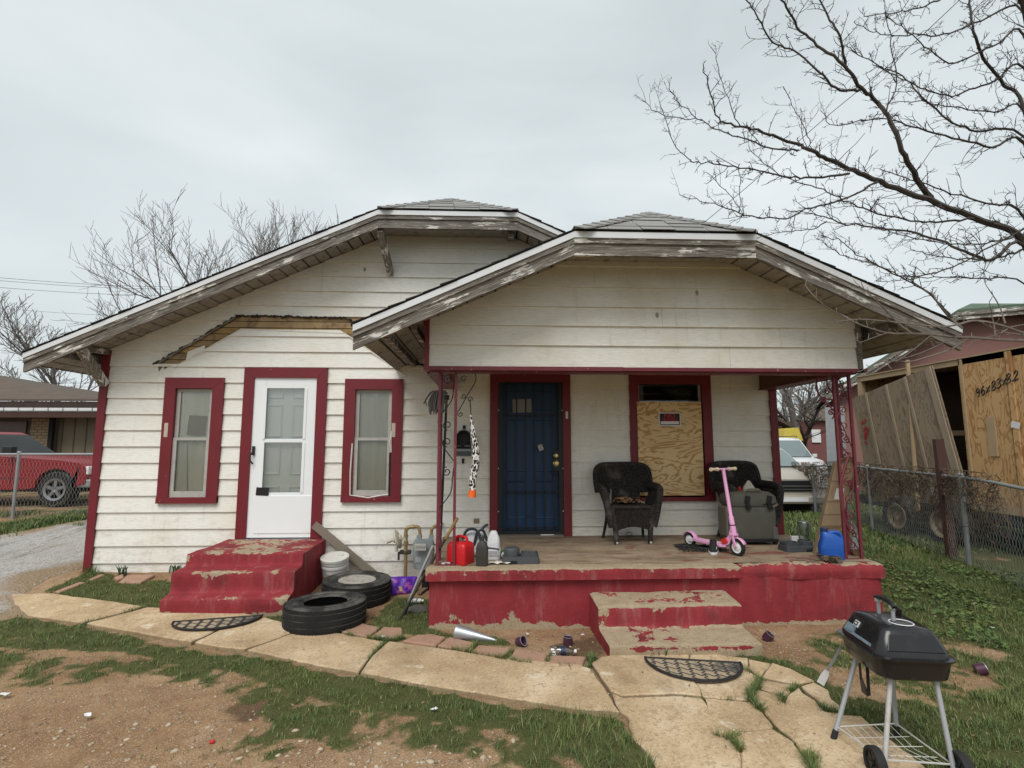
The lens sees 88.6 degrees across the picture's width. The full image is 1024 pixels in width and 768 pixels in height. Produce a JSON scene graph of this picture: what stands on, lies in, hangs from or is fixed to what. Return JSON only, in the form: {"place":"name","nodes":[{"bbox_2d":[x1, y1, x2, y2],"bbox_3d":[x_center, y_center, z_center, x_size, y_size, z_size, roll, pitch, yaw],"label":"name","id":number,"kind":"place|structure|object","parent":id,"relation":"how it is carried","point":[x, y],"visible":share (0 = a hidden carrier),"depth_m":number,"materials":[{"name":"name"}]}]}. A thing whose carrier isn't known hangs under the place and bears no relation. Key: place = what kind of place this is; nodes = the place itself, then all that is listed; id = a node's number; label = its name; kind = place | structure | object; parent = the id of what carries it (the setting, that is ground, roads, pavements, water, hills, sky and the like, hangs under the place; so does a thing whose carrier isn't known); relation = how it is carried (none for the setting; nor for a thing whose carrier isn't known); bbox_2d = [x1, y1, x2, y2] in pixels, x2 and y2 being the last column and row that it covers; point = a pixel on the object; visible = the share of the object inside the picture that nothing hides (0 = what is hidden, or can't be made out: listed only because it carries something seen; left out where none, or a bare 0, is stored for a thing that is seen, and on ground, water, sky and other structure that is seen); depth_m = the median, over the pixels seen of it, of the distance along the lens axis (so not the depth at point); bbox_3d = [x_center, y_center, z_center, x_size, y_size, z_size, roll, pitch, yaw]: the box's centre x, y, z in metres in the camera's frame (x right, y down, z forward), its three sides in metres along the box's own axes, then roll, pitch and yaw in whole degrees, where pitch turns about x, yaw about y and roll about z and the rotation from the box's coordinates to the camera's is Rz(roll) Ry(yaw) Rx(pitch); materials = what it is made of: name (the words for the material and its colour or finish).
{"place":"outdoors","nodes":[
{"label":"outdoors","id":0,"kind":"place"},
{"bbox_2d":[0,520,86,619],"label":"gravel driveway","id":1,"kind":"structure","parent":0,"point":[29,559],"depth_m":6.83,"materials":[{"name":"grey gravel"}]},
{"bbox_2d":[0,494,88,518],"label":"dry weeds","id":2,"kind":"object","parent":1,"relation":"on","point":[32,506],"visible":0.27,"depth_m":9.68,"materials":[{"name":"brown plant"}]},
{"bbox_2d":[9,281,139,288],"bbox_3d":[-24.262,-6.416,33.960,20.791,0.585,0.022,0,-7,-2],"label":"utility wire","id":3,"kind":"object","parent":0,"point":[80,286],"visible":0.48,"depth_m":33.79,"materials":[{"name":"black metal"}]},
{"bbox_2d":[0,287,158,295],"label":"utility wire","id":4,"kind":"object","parent":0,"point":[75,292],"visible":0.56,"depth_m":33.72,"materials":[{"name":"black metal"}]},
{"bbox_2d":[7,278,158,286],"bbox_3d":[-24.276,-6.580,33.978,20.807,0.648,0.022,0,-7,-2],"label":"utility wire","id":5,"kind":"object","parent":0,"point":[74,283],"visible":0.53,"depth_m":33.78,"materials":[{"name":"black metal"}]},
{"bbox_2d":[12,574,924,767],"bbox_3d":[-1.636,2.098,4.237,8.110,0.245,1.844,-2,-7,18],"label":"path","id":6,"kind":"structure","parent":0,"point":[670,723],"depth_m":3.65,"materials":[{"name":"beige concrete"}]},
{"bbox_2d":[171,614,262,630],"bbox_3d":[-2.704,2.176,4.768,0.768,0.018,0.314,2,-7,-14],"label":"door mat","id":7,"kind":"object","parent":6,"relation":"on","point":[208,624],"depth_m":4.78,"materials":[{"name":"rubber"}]},
{"bbox_2d":[644,656,743,681],"bbox_3d":[1.339,2.070,3.803,0.713,0.018,0.373,-1,-7,8],"label":"door mat","id":8,"kind":"object","parent":6,"relation":"on","point":[697,670],"depth_m":3.83,"materials":[{"name":"rubber"}]},
{"bbox_2d":[0,490,1023,767],"bbox_3d":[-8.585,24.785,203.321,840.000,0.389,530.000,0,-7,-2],"label":"ground","id":9,"kind":"structure","parent":0,"point":[42,748],"depth_m":3.40,"materials":[{"name":"green plant"}]},
{"bbox_2d":[0,432,92,506],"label":"pickup truck","id":10,"kind":"object","parent":9,"relation":"on","point":[13,442],"visible":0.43,"depth_m":11.48,"materials":[{"name":"red paint"}]},
{"bbox_2d":[0,451,92,518],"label":"chain link fence","id":11,"kind":"object","parent":9,"relation":"on","point":[19,454],"visible":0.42,"depth_m":9.76,"materials":[{"name":"metal"}]},
{"bbox_2d":[0,375,97,455],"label":"brick house","id":12,"kind":"structure","parent":9,"relation":"on","point":[37,411],"depth_m":15.43,"materials":[{"name":"brown"}]},
{"bbox_2d":[0,422,27,433],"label":"window","id":13,"kind":"structure","parent":12,"relation":"in","point":[21,427],"depth_m":15.30,"materials":[{"name":"grey glass"}]},
{"bbox_2d":[0,290,97,401],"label":"bare tree","id":14,"kind":"object","parent":9,"relation":"on","point":[51,376],"visible":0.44,"depth_m":26.16,"materials":[{"name":"brown plant"}]},
{"bbox_2d":[115,565,127,576],"bbox_3d":[-4.511,2.159,6.077,0.197,0.117,0.122,-3,-7,23],"label":"grass tuft","id":15,"kind":"object","parent":9,"relation":"on","point":[124,570],"visible":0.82,"depth_m":6.07,"materials":[{"name":"green plant"}]},
{"bbox_2d":[53,183,293,328],"bbox_3d":[-13.570,-2.448,23.637,7.906,13.484,9.637,-3,-7,22],"label":"bare tree","id":16,"kind":"object","parent":9,"relation":"on","point":[184,276],"visible":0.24,"depth_m":22.86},
{"bbox_2d":[169,564,180,572],"bbox_3d":[-3.974,2.179,6.199,0.188,0.099,0.117,-6,-9,40],"label":"grass tuft","id":17,"kind":"object","parent":9,"relation":"on","point":[177,568],"visible":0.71,"depth_m":6.20,"materials":[{"name":"green plant"}]},
{"bbox_2d":[160,539,325,615],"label":"concrete steps","id":18,"kind":"structure","parent":9,"relation":"on","point":[270,577],"depth_m":5.28,"materials":[{"name":"red concrete"}]},
{"bbox_2d":[0,721,515,767],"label":"pale stones","id":19,"kind":"object","parent":9,"relation":"on","point":[430,761],"visible":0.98,"depth_m":2.90,"materials":[{"name":"stone"}]},
{"bbox_2d":[215,194,338,260],"bbox_3d":[-9.969,-2.012,24.962,6.468,12.886,7.417,0,-7,-2],"label":"bare tree","id":20,"kind":"object","parent":9,"relation":"on","point":[259,251],"visible":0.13,"depth_m":23.55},
{"bbox_2d":[282,591,366,635],"bbox_3d":[-1.748,2.134,4.915,0.746,0.235,0.746,3,-9,-22],"label":"tyre","id":21,"kind":"object","parent":9,"relation":"on","point":[323,613],"visible":0.99,"depth_m":4.66,"materials":[{"name":"rubber"}]},
{"bbox_2d":[320,551,348,578],"bbox_3d":[-2.041,2.159,6.063,0.320,0.352,0.320,-2,4,-28],"label":"bucket","id":22,"kind":"object","parent":9,"relation":"on","point":[334,562],"visible":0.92,"depth_m":5.96,"materials":[{"name":"white plastic"}]},
{"bbox_2d":[311,521,376,571],"bbox_3d":[-1.990,1.978,6.251,0.813,0.668,0.028,0,-7,-1],"label":"plank","id":23,"kind":"object","parent":9,"relation":"on","point":[337,544],"visible":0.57,"depth_m":6.24,"materials":[{"name":"wood"}]},
{"bbox_2d":[321,571,390,606],"bbox_3d":[-1.675,2.207,5.664,0.726,0.230,0.726,-3,-7,38],"label":"tyre","id":24,"kind":"object","parent":9,"relation":"on","point":[374,587],"visible":0.82,"depth_m":5.52,"materials":[{"name":"rubber"}]},
{"bbox_2d":[390,576,416,595],"bbox_3d":[-1.241,2.258,5.891,0.362,0.198,0.087,2,-7,-20],"label":"purple bag","id":25,"kind":"object","parent":9,"relation":"on","point":[403,585],"visible":0.74,"depth_m":5.88,"materials":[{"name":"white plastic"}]},
{"bbox_2d":[397,595,423,607],"bbox_3d":[-1.011,2.224,5.301,0.348,0.144,0.230,0,-7,-2],"label":"grass tuft","id":26,"kind":"object","parent":9,"relation":"on","point":[412,602],"visible":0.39,"depth_m":5.32,"materials":[{"name":"green plant"}]},
{"bbox_2d":[411,598,423,602],"bbox_3d":[-0.983,2.252,5.456,0.130,0.044,0.044,0,-7,-2],"label":"white tube","id":27,"kind":"object","parent":9,"relation":"on","point":[419,600],"visible":0.52,"depth_m":5.44,"materials":[{"name":"plastic"}]},
{"bbox_2d":[403,545,433,615],"bbox_3d":[-0.916,1.917,5.090,0.378,0.717,0.037,-3,-7,28],"label":"pole","id":28,"kind":"object","parent":9,"relation":"on","point":[423,566],"visible":0.59,"depth_m":5.07,"materials":[{"name":"metal"}]},
{"bbox_2d":[408,604,428,613],"bbox_3d":[-0.921,2.248,5.225,0.227,0.099,0.142,0,-7,-2],"label":"stone","id":29,"kind":"object","parent":9,"relation":"on","point":[418,609],"visible":0.69,"depth_m":5.18,"materials":[{"name":"grey stone"}]},
{"bbox_2d":[417,587,427,593],"bbox_3d":[-0.982,2.336,6.014,0.050,0.025,0.422,-1,-7,13],"label":"wood scrap","id":30,"kind":"object","parent":9,"relation":"on","point":[423,590],"visible":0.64,"depth_m":5.88,"materials":[{"name":"brown wood"}]},
{"bbox_2d":[421,570,428,589],"bbox_3d":[-0.991,2.235,6.044,0.096,0.343,0.135,-4,-8,31],"label":"black post stub","id":31,"kind":"object","parent":9,"relation":"on","point":[425,584],"visible":0.12,"depth_m":6.00,"materials":[{"name":"plastic"}]},
{"bbox_2d":[398,517,458,620],"bbox_3d":[-0.792,1.752,4.947,0.610,0.995,0.030,-2,-7,16],"label":"stick","id":32,"kind":"object","parent":9,"relation":"on","point":[431,562],"visible":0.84,"depth_m":4.94,"materials":[{"name":"grey wood"}]},
{"bbox_2d":[0,628,873,767],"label":"pebbles","id":33,"kind":"object","parent":9,"relation":"on","point":[396,756],"visible":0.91,"depth_m":3.08,"materials":[{"name":"stone"}]},
{"bbox_2d":[453,624,496,640],"bbox_3d":[-0.309,2.135,4.506,0.371,0.131,0.131,-1,-7,5],"label":"funnel","id":34,"kind":"object","parent":9,"relation":"on","point":[461,632],"visible":0.88,"depth_m":4.46,"materials":[{"name":"metal"}]},
{"bbox_2d":[21,198,963,629],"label":"house","id":35,"kind":"structure","parent":9,"relation":"on","point":[281,392],"depth_m":6.32,"materials":[{"name":"white wood"}]},
{"bbox_2d":[155,377,225,503],"bbox_3d":[-3.897,0.683,6.438,0.705,1.515,0.186,0,-7,-2],"label":"window","id":36,"kind":"structure","parent":35,"relation":"in","point":[190,453],"depth_m":6.39,"materials":[{"name":"red paint"}]},
{"bbox_2d":[235,367,328,539],"bbox_3d":[-2.799,0.849,6.437,1.010,2.105,0.194,0,-7,-2],"label":"storm door","id":37,"kind":"structure","parent":35,"relation":"in","point":[280,495],"depth_m":6.43,"materials":[{"name":"red paint"}]},
{"bbox_2d":[340,379,403,501],"bbox_3d":[-1.719,0.693,6.524,0.715,1.505,0.195,0,-7,-2],"label":"window","id":38,"kind":"structure","parent":35,"relation":"in","point":[371,457],"depth_m":6.49,"materials":[{"name":"red paint"}]},
{"bbox_2d":[386,522,442,575],"bbox_3d":[-1.147,2.092,6.109,0.648,0.889,0.428,0,-7,-2],"label":"gas meter","id":39,"kind":"object","parent":35,"relation":"attached to","point":[421,548],"visible":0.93,"depth_m":6.05,"materials":[{"name":"grey metal"}]},
{"bbox_2d":[415,544,426,550],"bbox_3d":[-1.035,1.849,5.946,0.130,0.075,0.030,0,-7,-2],"label":"dial window","id":40,"kind":"structure","parent":39,"relation":"in","point":[416,549],"depth_m":5.93,"materials":[{"name":"white plastic"}]},
{"bbox_2d":[423,390,448,541],"bbox_3d":[-0.749,0.890,5.201,0.220,1.664,0.218,-5,-8,38],"label":"mop","id":41,"kind":"object","parent":35,"relation":"on","point":[433,403],"visible":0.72,"depth_m":5.23,"materials":[{"name":"black plastic"}]},
{"bbox_2d":[447,535,473,565],"bbox_3d":[-0.488,1.567,4.993,0.215,0.261,0.180,-4,-8,31],"label":"gas can","id":42,"kind":"object","parent":35,"relation":"on","point":[464,552],"visible":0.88,"depth_m":4.92,"materials":[{"name":"red plastic"}]},
{"bbox_2d":[457,425,471,463],"bbox_3d":[-0.590,0.737,6.410,0.197,0.470,0.214,0,-7,-2],"label":"mailbox","id":43,"kind":"object","parent":35,"relation":"attached to","point":[464,447],"visible":0.78,"depth_m":6.51,"materials":[{"name":"black plastic"}]},
{"bbox_2d":[468,401,479,497],"bbox_3d":[-0.363,0.616,5.037,0.113,0.928,0.076,0,-7,-2],"label":"hanging sock","id":44,"kind":"object","parent":35,"relation":"hanging from","point":[474,466],"visible":1,"depth_m":5.00,"materials":[{"name":"white fabric"}]},
{"bbox_2d":[462,523,488,555],"bbox_3d":[-0.363,1.570,5.288,0.296,0.319,0.211,1,-7,-10],"label":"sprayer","id":45,"kind":"object","parent":35,"relation":"on","point":[472,534],"visible":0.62,"depth_m":5.22,"materials":[{"name":"plastic"}]},
{"bbox_2d":[476,536,487,565],"bbox_3d":[-0.279,1.553,4.891,0.110,0.266,0.066,-1,-7,10],"label":"oil bottle","id":46,"kind":"object","parent":35,"relation":"on","point":[482,553],"visible":1,"depth_m":4.86,"materials":[{"name":"grey plastic"}]},
{"bbox_2d":[487,530,500,559],"bbox_3d":[-0.182,1.583,5.164,0.140,0.270,0.115,-1,-7,6],"label":"white jug","id":47,"kind":"object","parent":35,"relation":"on","point":[494,547],"visible":0.85,"depth_m":5.12,"materials":[{"name":"plastic"}]},
{"bbox_2d":[488,560,509,563],"bbox_3d":[-0.123,1.680,4.948,0.221,0.020,0.090,0,-7,-2],"label":"paper sheet","id":48,"kind":"object","parent":35,"relation":"on","point":[497,562],"visible":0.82,"depth_m":4.92,"materials":[{"name":"white paper"}]},
{"bbox_2d":[502,546,539,563],"bbox_3d":[0.081,1.633,5.025,0.360,0.138,0.196,0,-7,0],"label":"pet feeder","id":49,"kind":"object","parent":35,"relation":"on","point":[512,555],"visible":1,"depth_m":4.95,"materials":[{"name":"grey plastic"}]},
{"bbox_2d":[489,374,571,537],"bbox_3d":[0.230,0.871,6.539,1.012,1.995,0.200,0,-7,-2],"label":"front door","id":50,"kind":"structure","parent":35,"relation":"in","point":[494,378],"depth_m":6.57,"materials":[{"name":"red paint"}]},
{"bbox_2d":[498,382,563,534],"bbox_3d":[0.231,0.885,6.512,0.814,1.920,0.098,0,-7,-2],"label":"security door","id":51,"kind":"structure","parent":35,"relation":"in","point":[557,454],"depth_m":6.51,"materials":[{"name":"black metal"}]},
{"bbox_2d":[593,462,663,544],"bbox_3d":[1.354,1.378,6.157,0.767,0.912,0.491,0,-7,-4],"label":"wicker chair","id":52,"kind":"object","parent":35,"relation":"on","point":[632,480],"visible":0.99,"depth_m":6.24,"materials":[{"name":"black wicker"}]},
{"bbox_2d":[612,497,642,502],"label":"dry leaves","id":53,"kind":"object","parent":52,"relation":"on","point":[624,499],"visible":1,"depth_m":6.16,"materials":[{"name":"brown plant"}]},
{"bbox_2d":[658,412,680,425],"bbox_3d":[1.988,0.444,6.615,0.282,0.169,0.007,0,-7,-2],"label":"warning sign","id":54,"kind":"object","parent":35,"relation":"attached to","point":[669,419],"visible":1,"depth_m":6.61,"materials":[{"name":"red plastic"}]},
{"bbox_2d":[628,375,715,500],"bbox_3d":[2.001,0.684,6.730,1.065,1.580,0.272,0,-7,-2],"label":"boarded window","id":55,"kind":"structure","parent":35,"relation":"in","point":[678,458],"depth_m":6.60,"materials":[{"name":"red paint"}]},
{"bbox_2d":[673,544,729,551],"bbox_3d":[2.021,1.750,5.617,0.531,0.027,0.351,0,-7,-2],"label":"net mat","id":56,"kind":"object","parent":35,"relation":"on","point":[692,547],"visible":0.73,"depth_m":5.58,"materials":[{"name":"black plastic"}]},
{"bbox_2d":[708,539,717,554],"bbox_3d":[2.086,1.690,5.441,0.098,0.120,0.281,-3,-7,21],"label":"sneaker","id":57,"kind":"object","parent":35,"relation":"on","point":[713,549],"visible":1,"depth_m":5.38,"materials":[{"name":"black fabric"}]},
{"bbox_2d":[682,467,746,555],"bbox_3d":[2.126,1.325,5.598,0.392,0.880,0.780,4,-8,-30],"label":"kick scooter","id":58,"kind":"object","parent":35,"relation":"on","point":[737,546],"visible":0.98,"depth_m":5.39,"materials":[{"name":"pink metal"}]},
{"bbox_2d":[708,460,783,542],"bbox_3d":[2.809,1.391,6.309,0.784,0.922,0.491,2,-7,-16],"label":"wicker chair","id":59,"kind":"object","parent":35,"relation":"on","point":[743,473],"visible":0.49,"depth_m":6.45,"materials":[{"name":"black wicker"}]},
{"bbox_2d":[718,488,778,544],"bbox_3d":[2.712,1.506,6.045,0.588,0.623,0.385,0,-7,-2],"label":"suitcase","id":60,"kind":"object","parent":35,"relation":"on","point":[753,513],"visible":0.85,"depth_m":5.90,"materials":[{"name":"grey plastic"}]},
{"bbox_2d":[737,480,754,490],"bbox_3d":[2.713,1.179,6.084,0.202,0.120,0.080,0,-7,-2],"label":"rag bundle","id":61,"kind":"object","parent":60,"relation":"on","point":[748,484],"visible":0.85,"depth_m":6.06,"materials":[{"name":"beige fabric"}]},
{"bbox_2d":[790,536,803,540],"bbox_3d":[3.246,1.771,5.979,0.140,0.080,0.030,0,-7,-2],"label":"white box","id":62,"kind":"object","parent":35,"relation":"on","point":[794,538],"visible":0.51,"depth_m":5.97,"materials":[{"name":"plastic"}]},
{"bbox_2d":[816,554,842,562],"bbox_3d":[3.056,1.675,5.021,0.199,0.064,0.173,0,-7,-2],"label":"leaf debris","id":63,"kind":"object","parent":35,"relation":"on","point":[833,559],"visible":1,"depth_m":5.01,"materials":[{"name":"brown plant"}]},
{"bbox_2d":[818,527,844,560],"bbox_3d":[3.139,1.568,5.166,0.224,0.300,0.133,-1,-7,12],"label":"blue jug","id":64,"kind":"object","parent":35,"relation":"on","point":[830,542],"visible":0.9,"depth_m":5.12,"materials":[{"name":"plastic"}]},
{"bbox_2d":[706,0,959,220],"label":"utility wire","id":65,"kind":"object","parent":35,"relation":"attached to","point":[839,106],"visible":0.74,"depth_m":5.41,"materials":[{"name":"black rubber"}]},
{"bbox_2d":[812,456,856,553],"bbox_3d":[3.305,1.242,5.380,0.218,1.005,0.453,6,-9,-41],"label":"wooden board","id":66,"kind":"object","parent":35,"relation":"on","point":[830,517],"visible":0.61,"depth_m":5.34,"materials":[{"name":"brown wood"}]},
{"bbox_2d":[848,521,858,554],"bbox_3d":[3.496,1.580,5.405,0.177,0.330,0.142,0,-7,-2],"label":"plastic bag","id":67,"kind":"object","parent":35,"relation":"on","point":[855,529],"visible":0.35,"depth_m":5.42,"materials":[{"name":"grey plastic"}]},
{"bbox_2d":[850,544,858,555],"bbox_3d":[3.490,1.698,5.403,0.094,0.092,0.221,0,-7,3],"label":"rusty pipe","id":68,"kind":"object","parent":35,"relation":"on","point":[853,551],"visible":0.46,"depth_m":5.33,"materials":[{"name":"brown metal"}]},
{"bbox_2d":[0,582,1018,767],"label":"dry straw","id":69,"kind":"object","parent":9,"relation":"on","point":[368,707],"visible":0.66,"depth_m":3.36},
{"bbox_2d":[1,568,1020,767],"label":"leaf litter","id":70,"kind":"object","parent":9,"relation":"on","point":[291,723],"visible":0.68,"depth_m":3.43,"materials":[{"name":"brown plant"}]},
{"bbox_2d":[0,539,1023,767],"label":"lawn grass","id":71,"kind":"structure","parent":9,"relation":"on","point":[810,758],"depth_m":3.70,"materials":[{"name":"green plant"}]},
{"bbox_2d":[515,635,526,646],"bbox_3d":[0.075,2.146,4.372,0.067,0.084,0.084,-37,-26,29],"label":"tin can","id":72,"kind":"object","parent":9,"relation":"on","point":[520,641],"visible":1,"depth_m":4.36,"materials":[{"name":"metal"}]},
{"bbox_2d":[549,646,576,655],"bbox_3d":[0.405,2.123,4.176,0.216,0.066,0.067,0,-7,4],"label":"plastic bottle","id":73,"kind":"object","parent":9,"relation":"on","point":[563,650],"visible":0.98,"depth_m":4.17,"materials":[{"name":"plastic"}]},
{"bbox_2d":[563,635,572,646],"bbox_3d":[0.468,2.148,4.394,0.084,0.067,0.084,5,-7,-2],"label":"tin can","id":74,"kind":"object","parent":9,"relation":"on","point":[568,640],"visible":1,"depth_m":4.37,"materials":[{"name":"metal"}]},
{"bbox_2d":[589,590,761,658],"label":"concrete steps","id":75,"kind":"structure","parent":9,"relation":"on","point":[699,622],"depth_m":4.47,"materials":[{"name":"beige concrete"}]},
{"bbox_2d":[762,630,774,641],"bbox_3d":[2.189,2.159,4.483,0.084,0.067,0.084,30,13,1],"label":"tin can","id":76,"kind":"object","parent":9,"relation":"on","point":[768,636],"visible":0.99,"depth_m":4.46,"materials":[{"name":"metal"}]},
{"bbox_2d":[778,417,794,428],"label":"wooden shed","id":77,"kind":"structure","parent":9,"relation":"on","point":[782,424],"depth_m":27.24,"materials":[{"name":"orange wood"}]},
{"bbox_2d":[779,428,802,440],"bbox_3d":[13.625,3.560,25.856,0.972,2.798,1.000,0,-7,-2],"label":"yellow tarp","id":78,"kind":"object","parent":9,"relation":"on","point":[789,432],"visible":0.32,"depth_m":25.56,"materials":[{"name":"fabric"}]},
{"bbox_2d":[779,436,827,474],"bbox_3d":[11.005,3.183,21.838,2.200,2.036,4.970,-1,-7,8],"label":"van","id":79,"kind":"object","parent":9,"relation":"on","point":[796,450],"visible":0.04,"depth_m":20.72,"materials":[{"name":"white paint"}]},
{"bbox_2d":[780,448,827,510],"bbox_3d":[6.840,2.605,15.013,2.100,1.826,4.770,0,-7,1],"label":"minivan","id":80,"kind":"object","parent":9,"relation":"on","point":[798,489],"visible":0.16,"depth_m":12.71,"materials":[{"name":"beige paint"}]},
{"bbox_2d":[789,404,826,462],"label":"red house","id":81,"kind":"structure","parent":9,"relation":"on","point":[816,444],"depth_m":40.77,"materials":[{"name":"brown brick"}]},
{"bbox_2d":[811,430,820,441],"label":"window","id":82,"kind":"structure","parent":81,"relation":"in","point":[817,438],"depth_m":40.73,"materials":[{"name":"white glass"}]},
{"bbox_2d":[776,379,842,446],"bbox_3d":[15.442,0.550,28.744,6.418,9.517,5.000,5,-8,-37],"label":"bare tree","id":83,"kind":"object","parent":9,"relation":"on","point":[788,402],"visible":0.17,"depth_m":28.38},
{"bbox_2d":[634,0,1023,370],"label":"bare tree","id":84,"kind":"object","parent":9,"relation":"on","point":[1013,231],"visible":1,"depth_m":4.36,"materials":[{"name":"brown plant"}]},
{"bbox_2d":[825,406,848,514],"bbox_3d":[7.223,1.769,11.668,0.133,2.539,0.444,6,-9,-41],"label":"grey board","id":85,"kind":"object","parent":9,"relation":"on","point":[831,442],"visible":0.29,"depth_m":11.76,"materials":[{"name":"grey wood"}]},
{"bbox_2d":[751,626,991,697],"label":"dirt chips","id":86,"kind":"object","parent":9,"relation":"on","point":[840,668],"visible":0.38,"depth_m":4.28,"materials":[{"name":"brown soil"}]},
{"bbox_2d":[830,595,973,767],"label":"charcoal grill","id":87,"kind":"object","parent":9,"relation":"on","point":[892,646],"visible":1,"depth_m":2.76,"materials":[{"name":"black metal"}]},
{"bbox_2d":[817,645,841,685],"bbox_3d":[1.879,1.666,3.104,0.168,0.228,0.006,0,-7,-2],"label":"spatula","id":88,"kind":"object","parent":87,"relation":"hanging from","point":[822,679],"visible":1,"depth_m":3.10,"materials":[{"name":"metal"}]},
{"bbox_2d":[858,662,867,696],"bbox_3d":[1.960,1.646,2.922,0.049,0.182,0.012,0,-7,-2],"label":"barbecue tool","id":89,"kind":"object","parent":87,"relation":"hanging from","point":[863,687],"visible":1,"depth_m":2.92,"materials":[{"name":"black metal"}]},
{"bbox_2d":[865,666,870,695],"bbox_3d":[1.976,1.620,2.916,0.018,0.208,0.006,0,-7,-2],"label":"barbecue fork","id":90,"kind":"object","parent":87,"relation":"hanging from","point":[868,682],"visible":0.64,"depth_m":2.91,"materials":[{"name":"black metal"}]},
{"bbox_2d":[795,463,1023,587],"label":"chain link fence","id":91,"kind":"object","parent":9,"relation":"on","point":[967,540],"visible":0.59,"depth_m":7.24,"materials":[{"name":"metal"}]},
{"bbox_2d":[791,461,1012,569],"bbox_3d":[6.802,2.249,10.700,0.349,1.347,9.557,-1,-7,11],"label":"dry vine","id":92,"kind":"object","parent":91,"relation":"attached to","point":[948,485],"visible":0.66,"depth_m":7.91,"materials":[{"name":"brown plant"}]},
{"bbox_2d":[814,303,1023,490],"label":"pink house","id":93,"kind":"structure","parent":9,"relation":"on","point":[982,311],"depth_m":18.30,"materials":[{"name":"paint"}]},
{"bbox_2d":[859,494,1023,546],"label":"flatbed trailer","id":94,"kind":"object","parent":9,"relation":"on","point":[931,526],"visible":0.42,"depth_m":8.53,"materials":[{"name":"brown metal"}]},
{"bbox_2d":[905,360,919,509],"bbox_3d":[6.877,0.869,9.011,0.061,2.580,0.124,-1,-7,12],"label":"lumber strip","id":95,"kind":"object","parent":94,"relation":"on","point":[913,445],"visible":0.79,"depth_m":8.99,"materials":[{"name":"brown wood"}]},
{"bbox_2d":[852,346,1023,516],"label":"plywood crate","id":96,"kind":"object","parent":94,"relation":"on","point":[969,410],"visible":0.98,"depth_m":8.52,"materials":[{"name":"brown wood"}]},
{"bbox_2d":[865,558,1023,649],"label":"ground weeds","id":97,"kind":"object","parent":9,"relation":"on","point":[976,625],"visible":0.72,"depth_m":5.57,"materials":[{"name":"green plant"}]},
{"bbox_2d":[932,439,957,557],"bbox_3d":[6.143,1.670,7.440,0.181,1.775,0.060,0,-7,-2],"label":"wood post","id":98,"kind":"object","parent":9,"relation":"on","point":[939,452],"visible":0.64,"depth_m":7.43,"materials":[{"name":"brown wood"}]},
{"bbox_2d":[972,662,989,674],"bbox_3d":[3.428,2.085,3.841,0.067,0.084,0.084,-20,-44,17],"label":"tin can","id":99,"kind":"object","parent":9,"relation":"on","point":[981,668],"visible":1,"depth_m":3.81,"materials":[{"name":"metal"}]},
{"bbox_2d":[0,493,1023,572],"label":"rough grass","id":100,"kind":"structure","parent":0,"point":[32,522],"depth_m":9.13,"materials":[{"name":"green plant"}]},
{"bbox_2d":[0,0,1023,420],"label":"sky","id":101,"kind":"structure","parent":0,"point":[357,107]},
{"bbox_2d":[778,521,813,552],"bbox_3d":[3.030,1.615,5.576,0.360,0.300,0.196,1,-7,-6],"label":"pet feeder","id":102,"kind":"object","parent":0,"point":[798,545],"visible":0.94,"depth_m":5.51,"materials":[{"name":"grey plastic"}]}
]}

